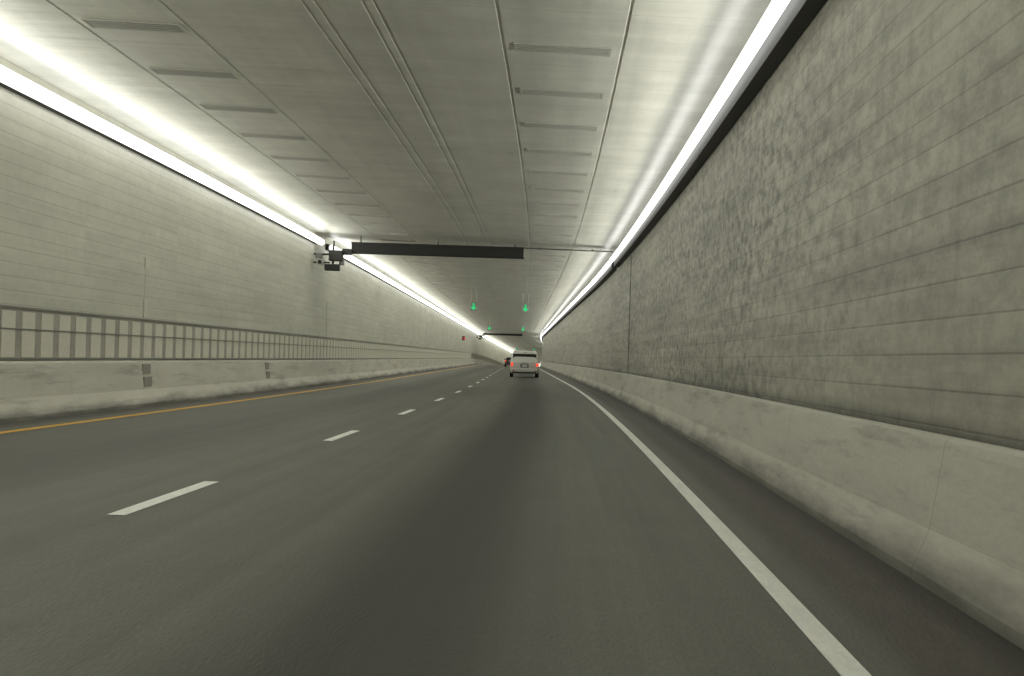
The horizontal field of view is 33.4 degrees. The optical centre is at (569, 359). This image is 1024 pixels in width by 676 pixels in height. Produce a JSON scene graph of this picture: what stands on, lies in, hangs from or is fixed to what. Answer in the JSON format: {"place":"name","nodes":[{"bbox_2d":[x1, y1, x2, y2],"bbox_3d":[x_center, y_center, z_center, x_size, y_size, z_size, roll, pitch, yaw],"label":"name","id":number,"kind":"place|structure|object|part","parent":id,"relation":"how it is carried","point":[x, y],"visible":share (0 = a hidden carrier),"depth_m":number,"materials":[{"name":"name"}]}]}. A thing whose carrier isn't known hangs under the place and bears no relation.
{"place":"outdoors","nodes":[
{"label":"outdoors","id":0,"kind":"place"},
{"bbox_2d":[0,57,512,365],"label":"tunnel wall","id":1,"kind":"structure","parent":0,"point":[90,221],"depth_m":33.96,"materials":[{"name":"tile"}]},
{"bbox_2d":[143,258,148,317],"bbox_3d":[-8.259,-1.398,33.250,0.022,1.160,0.300,2,0,-1],"label":"wall conduit","id":2,"kind":"object","parent":1,"relation":"attached to","point":[145,308],"depth_m":33.20,"materials":[{"name":"metal"}]},
{"bbox_2d":[0,65,324,244],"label":"light strip","id":3,"kind":"object","parent":1,"relation":"attached to","point":[16,83],"visible":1,"depth_m":30.57,"materials":[{"name":"white plastic"}]},
{"bbox_2d":[313,241,354,270],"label":"camera bracket","id":4,"kind":"object","parent":1,"relation":"attached to","point":[335,255],"visible":1,"depth_m":57.05,"materials":[{"name":"metal"}]},
{"bbox_2d":[325,244,539,366],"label":"light strip","id":5,"kind":"object","parent":1,"relation":"attached to","point":[363,266],"visible":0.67,"depth_m":89.07,"materials":[{"name":"white plastic"}]},
{"bbox_2d":[0,0,771,365],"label":"ceiling","id":6,"kind":"structure","parent":0,"point":[410,116],"depth_m":26.95,"materials":[{"name":"concrete"}]},
{"bbox_2d":[80,19,187,32],"bbox_3d":[-5.413,-4.148,21.220,1.205,0.012,0.545,3,0,0],"label":"ceiling vent","id":7,"kind":"object","parent":6,"relation":"attached to","point":[137,26],"visible":1,"depth_m":21.21,"materials":[{"name":"metal"}]},
{"bbox_2d":[148,67,238,78],"bbox_3d":[-5.444,-4.149,24.730,1.205,0.012,0.545,3,0,-1],"label":"ceiling vent","id":8,"kind":"object","parent":6,"relation":"attached to","point":[194,73],"visible":1,"depth_m":24.72,"materials":[{"name":"metal"}]},
{"bbox_2d":[199,104,277,113],"bbox_3d":[-5.479,-4.150,28.240,1.205,0.012,0.545,3,0,-1],"label":"ceiling vent","id":9,"kind":"object","parent":6,"relation":"attached to","point":[238,108],"visible":1,"depth_m":28.23,"materials":[{"name":"metal"}]},
{"bbox_2d":[239,133,307,140],"bbox_3d":[-5.518,-4.151,31.750,1.205,0.012,0.545,3,0,-1],"label":"ceiling vent","id":10,"kind":"object","parent":6,"relation":"attached to","point":[272,136],"visible":1,"depth_m":31.73,"materials":[{"name":"metal"}]},
{"bbox_2d":[270,155,330,161],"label":"ceiling vent","id":11,"kind":"object","parent":6,"relation":"attached to","point":[301,158],"visible":1,"depth_m":35.24,"materials":[{"name":"metal"}]},
{"bbox_2d":[295,174,350,179],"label":"ceiling vent","id":12,"kind":"object","parent":6,"relation":"attached to","point":[322,176],"visible":1,"depth_m":38.75,"materials":[{"name":"metal"}]},
{"bbox_2d":[316,189,366,194],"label":"ceiling vent","id":13,"kind":"object","parent":6,"relation":"attached to","point":[336,191],"visible":1,"depth_m":42.26,"materials":[{"name":"metal"}]},
{"bbox_2d":[333,202,379,206],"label":"ceiling vent","id":14,"kind":"object","parent":6,"relation":"attached to","point":[352,204],"visible":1,"depth_m":45.77,"materials":[{"name":"metal"}]},
{"bbox_2d":[349,214,390,217],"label":"ceiling vent","id":15,"kind":"object","parent":6,"relation":"attached to","point":[369,215],"visible":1,"depth_m":49.29,"materials":[{"name":"metal"}]},
{"bbox_2d":[361,223,400,226],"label":"ceiling vent","id":16,"kind":"object","parent":6,"relation":"attached to","point":[381,225],"visible":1,"depth_m":52.79,"materials":[{"name":"metal"}]},
{"bbox_2d":[372,232,408,234],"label":"ceiling vent","id":17,"kind":"object","parent":6,"relation":"attached to","point":[390,233],"visible":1,"depth_m":56.30,"materials":[{"name":"metal"}]},
{"bbox_2d":[381,239,415,241],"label":"ceiling vent","id":18,"kind":"object","parent":6,"relation":"attached to","point":[397,240],"visible":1,"depth_m":59.80,"materials":[{"name":"metal"}]},
{"bbox_2d":[351,236,523,258],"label":"overhead beam","id":19,"kind":"structure","parent":6,"relation":"hanging from","point":[437,250],"depth_m":58.02,"materials":[{"name":"metal"}]},
{"bbox_2d":[470,291,476,310],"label":"lane signal","id":20,"kind":"object","parent":6,"relation":"hanging from","point":[473,306],"visible":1,"depth_m":101.93,"materials":[{"name":"paint"}]},
{"bbox_2d":[483,333,521,335],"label":"overhead beam","id":21,"kind":"structure","parent":6,"relation":"hanging from","point":[520,334],"depth_m":261.81,"materials":[{"name":"metal"}]},
{"bbox_2d":[522,293,528,311],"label":"lane signal","id":22,"kind":"object","parent":6,"relation":"hanging from","point":[525,307],"visible":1,"depth_m":101.93,"materials":[{"name":"paint"}]},
{"bbox_2d":[533,259,563,261],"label":"ceiling vent","id":23,"kind":"object","parent":6,"relation":"attached to","point":[548,260],"visible":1,"depth_m":66.83,"materials":[{"name":"metal"}]},
{"bbox_2d":[533,254,565,256],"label":"ceiling vent","id":24,"kind":"object","parent":6,"relation":"attached to","point":[549,255],"visible":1,"depth_m":63.19,"materials":[{"name":"metal"}]},
{"bbox_2d":[533,233,571,236],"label":"ceiling vent","id":25,"kind":"object","parent":6,"relation":"attached to","point":[551,234],"visible":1,"depth_m":52.80,"materials":[{"name":"metal"}]},
{"bbox_2d":[535,241,569,243],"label":"ceiling vent","id":26,"kind":"object","parent":6,"relation":"attached to","point":[552,242],"visible":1,"depth_m":56.30,"materials":[{"name":"metal"}]},
{"bbox_2d":[533,224,574,227],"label":"ceiling vent","id":27,"kind":"object","parent":6,"relation":"attached to","point":[553,225],"visible":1,"depth_m":49.28,"materials":[{"name":"metal"}]},
{"bbox_2d":[533,214,577,217],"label":"ceiling vent","id":28,"kind":"object","parent":6,"relation":"attached to","point":[550,215],"visible":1,"depth_m":45.77,"materials":[{"name":"metal"}]},
{"bbox_2d":[532,201,580,205],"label":"ceiling vent","id":29,"kind":"object","parent":6,"relation":"attached to","point":[552,203],"visible":1,"depth_m":42.25,"materials":[{"name":"metal"}]},
{"bbox_2d":[531,187,583,192],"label":"ceiling vent","id":30,"kind":"object","parent":6,"relation":"attached to","point":[555,189],"visible":1,"depth_m":38.75,"materials":[{"name":"metal"}]},
{"bbox_2d":[529,170,587,175],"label":"ceiling vent","id":31,"kind":"object","parent":6,"relation":"attached to","point":[558,173],"visible":1,"depth_m":35.24,"materials":[{"name":"metal"}]},
{"bbox_2d":[527,149,591,155],"bbox_3d":[-0.195,-3.856,31.750,1.205,0.012,0.545,3,0,-1],"label":"ceiling vent","id":32,"kind":"object","parent":6,"relation":"attached to","point":[560,152],"visible":1,"depth_m":31.73,"materials":[{"name":"metal"}]},
{"bbox_2d":[524,122,596,130],"bbox_3d":[-0.155,-3.854,28.240,1.205,0.012,0.545,3,0,-1],"label":"ceiling vent","id":33,"kind":"object","parent":6,"relation":"attached to","point":[559,126],"visible":1,"depth_m":28.23,"materials":[{"name":"metal"}]},
{"bbox_2d":[520,88,603,98],"bbox_3d":[-0.120,-3.853,24.730,1.205,0.012,0.545,3,0,-1],"label":"ceiling vent","id":34,"kind":"object","parent":6,"relation":"attached to","point":[562,93],"visible":1,"depth_m":24.71,"materials":[{"name":"metal"}]},
{"bbox_2d":[514,43,611,56],"bbox_3d":[-0.090,-3.853,21.220,1.205,0.012,0.545,3,0,0],"label":"ceiling vent","id":35,"kind":"object","parent":6,"relation":"attached to","point":[561,49],"visible":1,"depth_m":21.21,"materials":[{"name":"metal"}]},
{"bbox_2d":[524,247,612,251],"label":"ceiling conduit","id":36,"kind":"object","parent":6,"relation":"attached to","point":[592,250],"visible":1,"depth_m":58.38,"materials":[{"name":"grey metal"}]},
{"bbox_2d":[0,365,1023,675],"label":"road","id":37,"kind":"structure","parent":0,"point":[500,523],"depth_m":9.72,"materials":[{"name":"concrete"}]},
{"bbox_2d":[107,481,216,514],"bbox_3d":[-3.014,1.026,12.850,0.125,0.001,3.101,2,0,0],"label":"lane marking","id":38,"kind":"object","parent":37,"relation":"on","point":[145,504],"visible":1,"depth_m":12.55,"materials":[{"name":"white paint"}]},
{"bbox_2d":[0,365,475,433],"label":"yellow edge line","id":39,"kind":"object","parent":37,"relation":"on","point":[179,408],"visible":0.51,"depth_m":29.76,"materials":[{"name":"paint"}]},
{"bbox_2d":[0,359,495,423],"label":"concrete barrier","id":40,"kind":"object","parent":37,"relation":"on","point":[33,390],"visible":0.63,"depth_m":33.30,"materials":[{"name":"grey concrete"}]},
{"bbox_2d":[142,364,151,386],"bbox_3d":[-8.093,0.297,32.600,0.082,0.430,0.620,2,0,-1],"label":"drain plate","id":41,"kind":"object","parent":40,"relation":"attached to","point":[146,369],"visible":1,"depth_m":32.55,"materials":[{"name":"grey metal"}]},
{"bbox_2d":[0,304,506,365],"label":"railing","id":42,"kind":"object","parent":40,"relation":"on","point":[28,335],"visible":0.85,"depth_m":34.04,"materials":[{"name":"metal"}]},
{"bbox_2d":[265,362,269,377],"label":"drain plate","id":43,"kind":"object","parent":40,"relation":"attached to","point":[266,368],"visible":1,"depth_m":46.71,"materials":[{"name":"grey metal"}]},
{"bbox_2d":[323,430,357,440],"bbox_3d":[-3.084,1.024,23.150,0.125,0.001,3.101,2,0,-1],"label":"lane marking","id":44,"kind":"object","parent":37,"relation":"on","point":[341,435],"visible":1,"depth_m":23.04,"materials":[{"name":"white paint"}]},
{"bbox_2d":[399,409,413,413],"bbox_3d":[-3.194,1.021,33.450,0.125,0.001,3.102,2,0,-1],"label":"lane marking","id":45,"kind":"object","parent":37,"relation":"on","point":[407,411],"visible":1,"depth_m":33.63,"materials":[{"name":"white paint"}]},
{"bbox_2d":[504,357,510,366],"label":"dark car","id":46,"kind":"object","parent":37,"relation":"on","point":[507,359],"visible":0.41,"depth_m":204.99,"materials":[{"name":"paint"}]},
{"bbox_2d":[509,350,539,377],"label":"minivan","id":47,"kind":"object","parent":37,"relation":"on","point":[524,362],"visible":1,"depth_m":99.56,"materials":[{"name":"white paint"}]},
{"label":"rear window","id":48,"kind":"part","parent":47,"relation":"part of","materials":[{"name":"black glass"}]},
{"bbox_2d":[540,369,871,675],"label":"white edge line","id":49,"kind":"object","parent":37,"relation":"on","point":[840,658],"visible":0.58,"depth_m":8.76,"materials":[{"name":"paint"}]},
{"bbox_2d":[540,361,1023,649],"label":"concrete barrier","id":50,"kind":"object","parent":37,"relation":"on","point":[940,515],"visible":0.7,"depth_m":10.41,"materials":[{"name":"grey concrete"}]},
{"bbox_2d":[542,0,1023,449],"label":"tunnel wall","id":51,"kind":"structure","parent":0,"point":[838,227],"depth_m":12.57,"materials":[{"name":"tile"}]},
{"bbox_2d":[540,261,616,341],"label":"light strip","id":52,"kind":"object","parent":51,"relation":"attached to","point":[607,271],"visible":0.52,"depth_m":79.37,"materials":[{"name":"white plastic"}]},
{"bbox_2d":[627,255,631,372],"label":"expansion joint","id":53,"kind":"object","parent":51,"relation":"attached to","point":[629,314],"visible":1,"depth_m":48.89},
{"bbox_2d":[609,0,826,266],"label":"light strip","id":54,"kind":"object","parent":51,"relation":"attached to","point":[781,27],"visible":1,"depth_m":20.48,"materials":[{"name":"white plastic"}]}
]}

